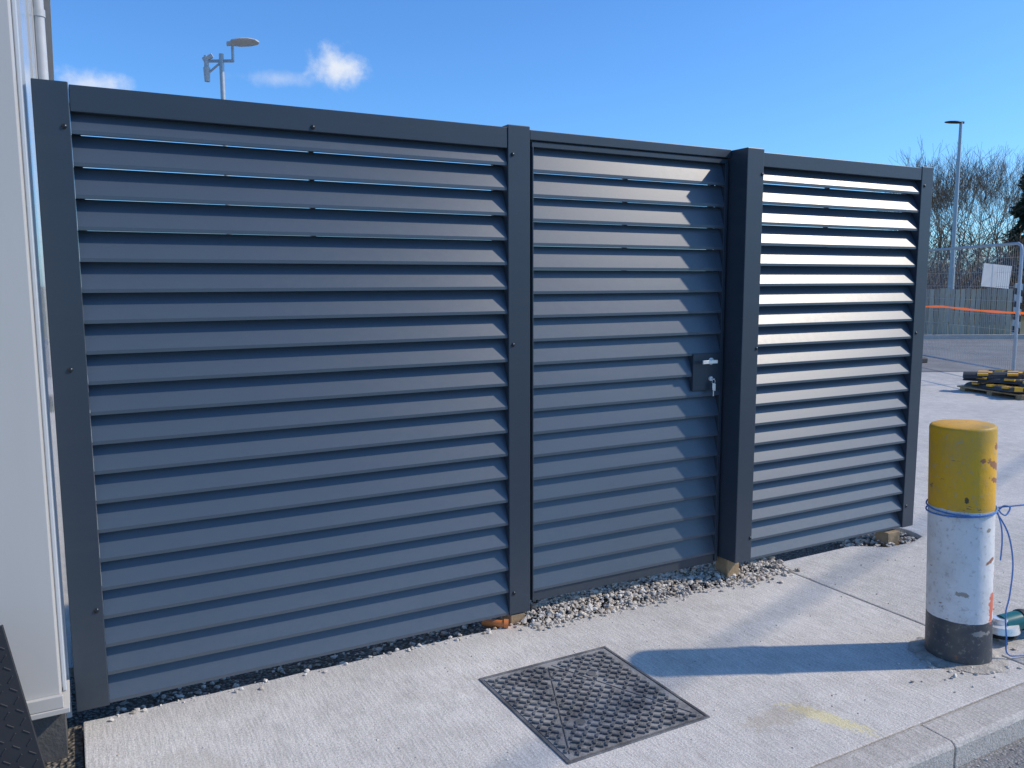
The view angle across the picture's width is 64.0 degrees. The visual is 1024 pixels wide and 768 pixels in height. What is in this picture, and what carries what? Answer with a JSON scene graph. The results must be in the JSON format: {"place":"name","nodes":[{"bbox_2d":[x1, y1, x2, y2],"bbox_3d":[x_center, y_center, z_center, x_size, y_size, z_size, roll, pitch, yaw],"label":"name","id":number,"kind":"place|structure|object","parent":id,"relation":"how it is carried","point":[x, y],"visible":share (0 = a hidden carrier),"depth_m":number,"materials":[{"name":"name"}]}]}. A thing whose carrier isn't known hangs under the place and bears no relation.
{"place":"outdoors","nodes":[
{"label":"outdoors","id":0,"kind":"place"},
{"bbox_2d":[0,0,71,762],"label":"clad building","id":1,"kind":"structure","parent":0,"point":[34,614],"depth_m":2.86,"materials":[{"name":"white metal"}]},
{"bbox_2d":[45,677,83,767],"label":"verge strip","id":2,"kind":"object","parent":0,"point":[74,759],"depth_m":3.11,"materials":[{"name":"grey gravel"}]},
{"bbox_2d":[0,625,45,767],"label":"rubber board","id":3,"kind":"object","parent":2,"relation":"on","point":[19,746],"visible":1,"depth_m":2.58,"materials":[{"name":"black rubber"}]},
{"bbox_2d":[71,419,107,676],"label":"compound floor","id":4,"kind":"structure","parent":0,"point":[72,670],"depth_m":3.80,"materials":[{"name":"concrete"}]},
{"bbox_2d":[202,38,258,175],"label":"lamp column","id":5,"kind":"structure","parent":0,"point":[232,43],"depth_m":15.67,"materials":[{"name":"metal"}]},
{"bbox_2d":[72,532,916,746],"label":"gravel","id":6,"kind":"structure","parent":0,"point":[662,582],"depth_m":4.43,"materials":[{"name":"grey gravel"}]},
{"bbox_2d":[30,78,933,711],"bbox_3d":[0.509,-0.058,4.221,5.012,2.380,0.251,-4,8,-28],"label":"louvre fence","id":7,"kind":"object","parent":6,"relation":"on","point":[296,428],"visible":1,"depth_m":3.77,"materials":[{"name":"metal"}]},
{"bbox_2d":[482,619,508,627],"bbox_3d":[-0.081,1.189,4.079,0.141,0.050,0.049,2,7,16],"label":"drain pipe","id":8,"kind":"object","parent":6,"relation":"on","point":[504,623],"visible":0.96,"depth_m":4.06,"materials":[{"name":"orange plastic"}]},
{"bbox_2d":[502,612,524,625],"bbox_3d":[0.006,1.202,4.164,0.080,0.106,0.100,-4,8,-28],"label":"timber block","id":9,"kind":"object","parent":6,"relation":"on","point":[513,619],"depth_m":4.12,"materials":[{"name":"brown wood"}]},
{"bbox_2d":[715,556,738,583],"bbox_3d":[1.252,1.086,4.773,0.090,0.178,0.100,-4,8,-28],"label":"timber block","id":10,"kind":"object","parent":6,"relation":"on","point":[727,568],"depth_m":4.73,"materials":[{"name":"brown wood"}]},
{"bbox_2d":[875,529,899,546],"bbox_3d":[2.513,1.029,5.489,0.120,0.105,0.100,-4,8,-28],"label":"timber block","id":11,"kind":"object","parent":6,"relation":"on","point":[885,537],"depth_m":5.45,"materials":[{"name":"beige wood"}]},
{"bbox_2d":[50,0,1023,286],"label":"sky","id":12,"kind":"structure","parent":0,"point":[849,80],"materials":[{"name":"blue"}]},
{"bbox_2d":[82,286,1023,767],"bbox_3d":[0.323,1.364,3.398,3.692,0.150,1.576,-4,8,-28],"label":"pavement","id":13,"kind":"structure","parent":0,"point":[766,716],"depth_m":3.37,"materials":[{"name":"concrete"}]},
{"bbox_2d":[479,646,709,764],"bbox_3d":[0.317,1.296,3.377,0.660,0.032,0.720,-4,8,-28],"label":"manhole cover","id":14,"kind":"object","parent":13,"relation":"on","point":[583,705],"visible":1,"depth_m":3.32,"materials":[{"name":"metal"}]},
{"bbox_2d":[813,684,1023,767],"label":"kerb","id":15,"kind":"structure","parent":13,"relation":"on","point":[968,734],"depth_m":3.09,"materials":[{"name":"concrete"}]},
{"bbox_2d":[906,419,1008,673],"bbox_3d":[2.042,0.721,3.693,0.406,1.114,0.406,-4,8,-28],"label":"bollard","id":16,"kind":"object","parent":13,"relation":"on","point":[962,469],"visible":0.98,"depth_m":3.60,"materials":[{"name":"paint"}]},
{"bbox_2d":[925,499,1023,656],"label":"rope","id":17,"kind":"object","parent":16,"relation":"attached to","point":[985,515],"visible":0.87,"depth_m":3.64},
{"bbox_2d":[83,311,1023,334],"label":"verge","id":18,"kind":"structure","parent":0,"point":[1022,325],"depth_m":28.55,"materials":[{"name":"green plant"}]},
{"bbox_2d":[887,176,947,230],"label":"bare tree","id":19,"kind":"object","parent":18,"relation":"on","point":[933,200],"visible":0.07,"depth_m":43.51,"materials":[{"name":"brown plant"}]},
{"bbox_2d":[896,155,954,193],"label":"bare tree","id":20,"kind":"object","parent":18,"relation":"on","point":[927,165],"visible":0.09,"depth_m":48.58,"materials":[{"name":"brown plant"}]},
{"bbox_2d":[887,182,976,282],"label":"bare tree","id":21,"kind":"object","parent":18,"relation":"on","point":[939,211],"visible":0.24,"depth_m":44.00,"materials":[{"name":"brown plant"}]},
{"bbox_2d":[901,157,986,265],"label":"bare tree","id":22,"kind":"object","parent":18,"relation":"on","point":[960,187],"visible":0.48,"depth_m":41.74,"materials":[{"name":"brown plant"}]},
{"bbox_2d":[892,136,1007,286],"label":"bare tree","id":23,"kind":"object","parent":18,"relation":"on","point":[918,163],"visible":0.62,"depth_m":40.83,"materials":[{"name":"brown plant"}]},
{"bbox_2d":[931,176,969,258],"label":"bare tree","id":24,"kind":"object","parent":18,"relation":"on","point":[943,213],"visible":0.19,"depth_m":48.70,"materials":[{"name":"brown plant"}]},
{"bbox_2d":[944,121,964,320],"bbox_3d":[16.747,-6.125,31.455,0.726,7.692,0.433,1,7,10],"label":"street lamp","id":25,"kind":"object","parent":18,"relation":"on","point":[955,214],"visible":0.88,"depth_m":31.35,"materials":[{"name":"metal"}]},
{"bbox_2d":[914,151,999,282],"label":"bare tree","id":26,"kind":"object","parent":18,"relation":"on","point":[949,160],"visible":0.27,"depth_m":46.04,"materials":[{"name":"brown plant"}]},
{"bbox_2d":[898,191,1023,318],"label":"undergrowth","id":27,"kind":"object","parent":18,"relation":"on","point":[976,268],"visible":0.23,"depth_m":36.15,"materials":[{"name":"brown plant"}]},
{"bbox_2d":[924,288,1012,333],"bbox_3d":[12.260,-2.252,25.554,6.125,1.490,0.080,1,7,7],"label":"timber fence","id":28,"kind":"object","parent":18,"relation":"on","point":[1004,297],"visible":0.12,"depth_m":25.28,"materials":[{"name":"wood"}]},
{"bbox_2d":[932,142,1011,277],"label":"bare tree","id":29,"kind":"object","parent":18,"relation":"on","point":[966,155],"visible":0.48,"depth_m":44.97,"materials":[{"name":"brown plant"}]},
{"bbox_2d":[932,158,1019,278],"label":"bare tree","id":30,"kind":"object","parent":18,"relation":"on","point":[971,198],"visible":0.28,"depth_m":47.62,"materials":[{"name":"brown plant"}]},
{"bbox_2d":[931,156,1023,254],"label":"bare tree","id":31,"kind":"object","parent":18,"relation":"on","point":[995,197],"visible":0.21,"depth_m":48.49,"materials":[{"name":"brown plant"}]},
{"bbox_2d":[931,186,1023,263],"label":"bare tree","id":32,"kind":"object","parent":18,"relation":"on","point":[968,214],"visible":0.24,"depth_m":48.74,"materials":[{"name":"brown plant"}]},
{"bbox_2d":[941,156,1023,243],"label":"bare tree","id":33,"kind":"object","parent":18,"relation":"on","point":[995,195],"visible":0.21,"depth_m":52.42,"materials":[{"name":"brown plant"}]},
{"bbox_2d":[945,164,1023,287],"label":"bare tree","id":34,"kind":"object","parent":18,"relation":"on","point":[1004,193],"visible":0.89,"depth_m":39.26,"materials":[{"name":"brown plant"}]},
{"bbox_2d":[950,163,1022,264],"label":"bare tree","id":35,"kind":"object","parent":18,"relation":"on","point":[986,199],"visible":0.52,"depth_m":45.45,"materials":[{"name":"brown plant"}]},
{"bbox_2d":[952,173,1022,239],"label":"bare tree","id":36,"kind":"object","parent":18,"relation":"on","point":[1009,205],"visible":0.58,"depth_m":44.84,"materials":[{"name":"brown plant"}]},
{"bbox_2d":[968,142,1023,261],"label":"bare tree","id":37,"kind":"object","parent":18,"relation":"on","point":[1017,165],"visible":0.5,"depth_m":46.21,"materials":[{"name":"brown plant"}]},
{"bbox_2d":[994,173,1023,314],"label":"conifer tree","id":38,"kind":"object","parent":18,"relation":"on","point":[1019,214],"visible":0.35,"depth_m":39.35,"materials":[{"name":"green plant"}]},
{"bbox_2d":[85,339,1023,374],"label":"road","id":39,"kind":"structure","parent":0,"point":[934,365],"depth_m":18.74,"materials":[{"name":"grey asphalt"}]},
{"bbox_2d":[922,357,927,362],"bbox_3d":[8.501,-1.780,18.462,0.604,2.325,3.705,1,7,6],"label":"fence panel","id":40,"kind":"object","parent":39,"relation":"on","point":[924,360],"visible":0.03,"depth_m":17.02,"materials":[{"name":"metal"}]},
{"bbox_2d":[925,305,1023,314],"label":"barrier tape","id":41,"kind":"object","parent":40,"relation":"attached to","point":[968,309],"visible":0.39,"depth_m":15.03,"materials":[{"name":"orange plastic"}]},
{"bbox_2d":[924,334,1023,338],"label":"kerb","id":42,"kind":"structure","parent":39,"relation":"on","point":[1000,336],"depth_m":23.92,"materials":[{"name":"concrete"}]},
{"bbox_2d":[772,372,1023,664],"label":"concrete apron","id":43,"kind":"object","parent":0,"point":[894,577],"visible":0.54,"depth_m":5.24,"materials":[{"name":"grey concrete"}]},
{"bbox_2d":[923,242,1023,370],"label":"fence panel","id":44,"kind":"object","parent":43,"relation":"on","point":[1017,310],"visible":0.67,"depth_m":14.52,"materials":[{"name":"metal"}]},
{"bbox_2d":[981,263,1011,288],"bbox_3d":[8.279,-1.844,14.012,0.612,0.439,0.010,-2,7,-14],"label":"blank board","id":45,"kind":"object","parent":44,"relation":"attached to","point":[990,278],"visible":1,"depth_m":14.00,"materials":[{"name":"white plastic"}]},
{"bbox_2d":[957,370,1023,399],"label":"speed bump pile","id":46,"kind":"object","parent":43,"relation":"on","point":[1000,382],"visible":1,"depth_m":12.35,"materials":[{"name":"black rubber"}]},
{"bbox_2d":[993,609,1023,639],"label":"angle grinder","id":47,"kind":"object","parent":43,"relation":"on","point":[1015,621],"visible":0.68,"depth_m":3.87,"materials":[{"name":"plastic"}]},
{"bbox_2d":[959,738,1023,767],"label":"road","id":48,"kind":"structure","parent":0,"point":[1008,758],"depth_m":3.10,"materials":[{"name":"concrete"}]},
{"bbox_2d":[116,557,1023,767],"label":"loose grit","id":49,"kind":"object","parent":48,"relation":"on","point":[955,674],"visible":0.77,"depth_m":3.57,"materials":[{"name":"gravel"}]},
{"bbox_2d":[1011,283,1022,333],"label":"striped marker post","id":50,"kind":"object","parent":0,"point":[1014,306],"visible":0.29,"depth_m":25.06,"materials":[{"name":"white plastic"}]}
]}

